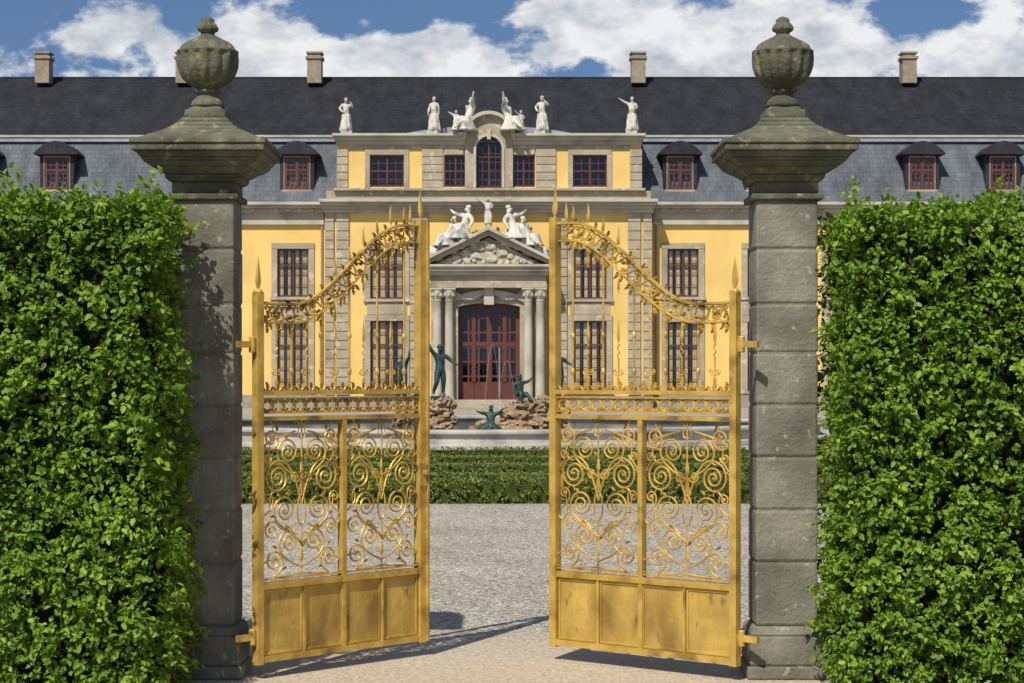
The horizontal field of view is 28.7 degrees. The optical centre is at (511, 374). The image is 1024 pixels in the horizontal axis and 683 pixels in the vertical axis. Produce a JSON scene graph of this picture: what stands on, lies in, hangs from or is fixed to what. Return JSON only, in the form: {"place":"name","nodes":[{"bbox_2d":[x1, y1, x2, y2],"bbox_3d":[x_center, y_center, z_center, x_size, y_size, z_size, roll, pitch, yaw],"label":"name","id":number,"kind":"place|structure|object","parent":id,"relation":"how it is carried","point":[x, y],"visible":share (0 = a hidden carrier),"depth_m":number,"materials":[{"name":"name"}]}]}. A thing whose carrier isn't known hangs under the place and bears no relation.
{"place":"outdoors","nodes":[
{"label":"outdoors","id":0,"kind":"place"},
{"bbox_2d":[171,408,846,682],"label":"gravel court","id":1,"kind":"object","parent":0,"point":[489,593],"depth_m":16.87,"materials":[{"name":"beige gravel"}]},
{"bbox_2d":[0,162,211,682],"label":"hornbeam hedge","id":2,"kind":"object","parent":1,"relation":"on","point":[95,543],"visible":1,"depth_m":10.39,"materials":[{"name":"green plant"}]},
{"bbox_2d":[164,201,251,679],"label":"shaft blocks","id":3,"kind":"structure","parent":1,"relation":"on","point":[215,276],"depth_m":11.19,"materials":[{"name":"stone"}]},
{"bbox_2d":[129,106,281,204],"bbox_3d":[-1.728,-1.249,11.360,0.756,0.537,0.756,0,0,0],"label":"capital","id":4,"kind":"object","parent":3,"relation":"on","point":[205,153],"visible":0.95,"depth_m":11.11,"materials":[{"name":"stone"}]},
{"bbox_2d":[176,16,238,108],"bbox_3d":[-1.728,-1.777,11.360,0.347,0.518,0.353,0,0,0],"label":"urn","id":5,"kind":"object","parent":4,"relation":"on","point":[207,59],"visible":0.99,"depth_m":11.26,"materials":[{"name":"stone"}]},
{"bbox_2d":[175,200,240,625],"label":"mortar joints","id":6,"kind":"object","parent":3,"relation":"on","point":[238,353],"visible":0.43,"depth_m":11.19,"materials":[{"name":"concrete"}]},
{"bbox_2d":[236,188,429,665],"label":"gilded gate","id":7,"kind":"structure","parent":3,"relation":"attached to","point":[342,611],"depth_m":11.63,"materials":[{"name":"metal"}]},
{"bbox_2d":[0,51,1023,408],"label":"baroque palace","id":8,"kind":"structure","parent":1,"relation":"on","point":[664,191],"depth_m":103.00,"materials":[{"name":"paint"}]},
{"bbox_2d":[339,98,353,132],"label":"stone statue","id":9,"kind":"object","parent":8,"relation":"on","point":[346,125],"visible":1,"depth_m":101.76,"materials":[{"name":"white stone"}]},
{"bbox_2d":[427,97,440,132],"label":"stone statue","id":10,"kind":"object","parent":8,"relation":"on","point":[434,123],"visible":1,"depth_m":101.78,"materials":[{"name":"white stone"}]},
{"bbox_2d":[433,216,456,245],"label":"seated stone statue","id":11,"kind":"object","parent":8,"relation":"on","point":[442,239],"visible":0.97,"depth_m":100.26,"materials":[{"name":"white stone"}]},
{"bbox_2d":[448,110,458,132],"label":"stone cherub statue","id":12,"kind":"object","parent":8,"relation":"on","point":[454,115],"visible":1,"depth_m":101.72,"materials":[{"name":"white stone"}]},
{"bbox_2d":[430,231,479,262],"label":"cornice","id":13,"kind":"structure","parent":8,"relation":"on","point":[433,249],"depth_m":100.68,"materials":[{"name":"white stone"}]},
{"bbox_2d":[444,205,473,238],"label":"seated stone statue","id":14,"kind":"object","parent":8,"relation":"on","point":[461,230],"visible":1,"depth_m":100.45,"materials":[{"name":"white stone"}]},
{"bbox_2d":[450,91,477,131],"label":"seated stone statue","id":15,"kind":"object","parent":8,"relation":"on","point":[462,123],"visible":1,"depth_m":101.24,"materials":[{"name":"white stone"}]},
{"bbox_2d":[476,197,492,228],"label":"stone statue","id":16,"kind":"object","parent":8,"relation":"on","point":[488,213],"visible":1,"depth_m":100.70,"materials":[{"name":"white stone"}]},
{"bbox_2d":[500,91,526,131],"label":"seated stone statue","id":17,"kind":"object","parent":8,"relation":"on","point":[514,123],"visible":1,"depth_m":101.25,"materials":[{"name":"white stone"}]},
{"bbox_2d":[502,205,532,238],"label":"seated stone statue","id":18,"kind":"object","parent":8,"relation":"on","point":[515,230],"visible":1,"depth_m":100.38,"materials":[{"name":"white stone"}]},
{"bbox_2d":[514,110,524,132],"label":"stone cherub statue","id":19,"kind":"object","parent":8,"relation":"on","point":[520,114],"visible":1,"depth_m":101.69,"materials":[{"name":"white stone"}]},
{"bbox_2d":[495,231,548,260],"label":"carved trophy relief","id":20,"kind":"object","parent":8,"relation":"on","point":[544,250],"visible":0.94,"depth_m":100.61,"materials":[{"name":"white stone"}]},
{"bbox_2d":[44,137,1014,399],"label":"window and door frames","id":21,"kind":"structure","parent":8,"relation":"in","point":[488,390],"depth_m":102.10,"materials":[{"name":"paint"}]},
{"bbox_2d":[520,216,544,245],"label":"seated stone statue","id":22,"kind":"object","parent":8,"relation":"on","point":[535,239],"visible":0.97,"depth_m":100.28,"materials":[{"name":"white stone"}]},
{"bbox_2d":[535,96,548,132],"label":"stone statue","id":23,"kind":"object","parent":8,"relation":"on","point":[542,126],"visible":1,"depth_m":101.77,"materials":[{"name":"white stone"}]},
{"bbox_2d":[618,97,638,132],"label":"stone statue","id":24,"kind":"object","parent":8,"relation":"on","point":[632,124],"visible":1,"depth_m":101.77,"materials":[{"name":"white stone"}]},
{"bbox_2d":[242,393,831,449],"bbox_3d":[-1.150,0.573,54.000,17.662,2.794,17.584,0,0,-44],"label":"fountain basin","id":25,"kind":"object","parent":1,"relation":"on","point":[524,423],"visible":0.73,"depth_m":47.95,"materials":[{"name":"stone"}]},
{"bbox_2d":[395,350,409,395],"bbox_3d":[-3.092,-0.033,56.992,0.514,1.381,0.349,0,0,29],"label":"bronze statue","id":26,"kind":"object","parent":25,"relation":"on","point":[400,375],"visible":0.71,"depth_m":56.94,"materials":[{"name":"teal metal"}]},
{"bbox_2d":[430,344,457,400],"bbox_3d":[-1.842,-0.091,51.470,0.785,1.686,0.489,0,0,-23],"label":"bronze statue","id":27,"kind":"object","parent":25,"relation":"on","point":[439,358],"visible":0.82,"depth_m":51.43,"materials":[{"name":"teal metal"}]},
{"bbox_2d":[476,405,503,429],"bbox_3d":[-0.469,1.139,47.518,0.607,0.851,0.540,0,0,40],"label":"bronze statue","id":28,"kind":"object","parent":25,"relation":"in","point":[490,415],"visible":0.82,"depth_m":47.55,"materials":[{"name":"teal metal"}]},
{"bbox_2d":[512,374,532,403],"bbox_3d":[0.312,0.418,51.403,0.554,0.888,0.608,0,0,-29],"label":"bronze statue","id":29,"kind":"object","parent":25,"relation":"on","point":[519,386],"visible":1,"depth_m":51.43,"materials":[{"name":"teal metal"}]},
{"bbox_2d":[561,353,571,389],"bbox_3d":[1.354,-0.116,56.977,0.676,1.451,0.421,0,0,-34],"label":"bronze statue","id":30,"kind":"object","parent":25,"relation":"on","point":[563,359],"visible":0.16,"depth_m":56.99,"materials":[{"name":"teal metal"}]},
{"bbox_2d":[549,189,758,666],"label":"gilded gate","id":31,"kind":"structure","parent":1,"relation":"on","point":[640,613],"depth_m":11.50,"materials":[{"name":"metal"}]},
{"bbox_2d":[739,201,827,679],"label":"shaft blocks","id":32,"kind":"structure","parent":1,"relation":"on","point":[778,595],"depth_m":11.19,"materials":[{"name":"stone"}]},
{"bbox_2d":[750,200,815,625],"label":"mortar joints","id":33,"kind":"object","parent":32,"relation":"on","point":[754,404],"visible":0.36,"depth_m":11.19,"materials":[{"name":"concrete"}]},
{"bbox_2d":[710,106,860,204],"bbox_3d":[1.538,-1.249,11.360,0.756,0.537,0.756,0,0,0],"label":"capital","id":34,"kind":"object","parent":32,"relation":"on","point":[784,153],"visible":0.98,"depth_m":11.11,"materials":[{"name":"stone"}]},
{"bbox_2d":[752,16,813,108],"bbox_3d":[1.538,-1.777,11.360,0.347,0.518,0.353,0,0,0],"label":"urn","id":35,"kind":"object","parent":34,"relation":"on","point":[782,62],"visible":0.99,"depth_m":11.26,"materials":[{"name":"stone"}]},
{"bbox_2d":[803,174,1023,682],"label":"hornbeam hedge","id":36,"kind":"object","parent":1,"relation":"on","point":[921,573],"visible":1,"depth_m":10.59,"materials":[{"name":"green plant"}]},
{"bbox_2d":[0,0,1023,76],"label":"sky","id":37,"kind":"structure","parent":0,"point":[86,38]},
{"bbox_2d":[242,455,831,474],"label":"parterre lawn","id":38,"kind":"structure","parent":0,"point":[533,473],"depth_m":37.85,"materials":[{"name":"green plant"}]},
{"bbox_2d":[241,445,832,503],"bbox_3d":[-0.513,1.552,34.579,25.036,0.431,16.577,0,0,0],"label":"boxwood parterre hedge","id":39,"kind":"object","parent":38,"relation":"on","point":[515,487],"visible":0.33,"depth_m":29.21,"materials":[{"name":"green plant"}]}
]}

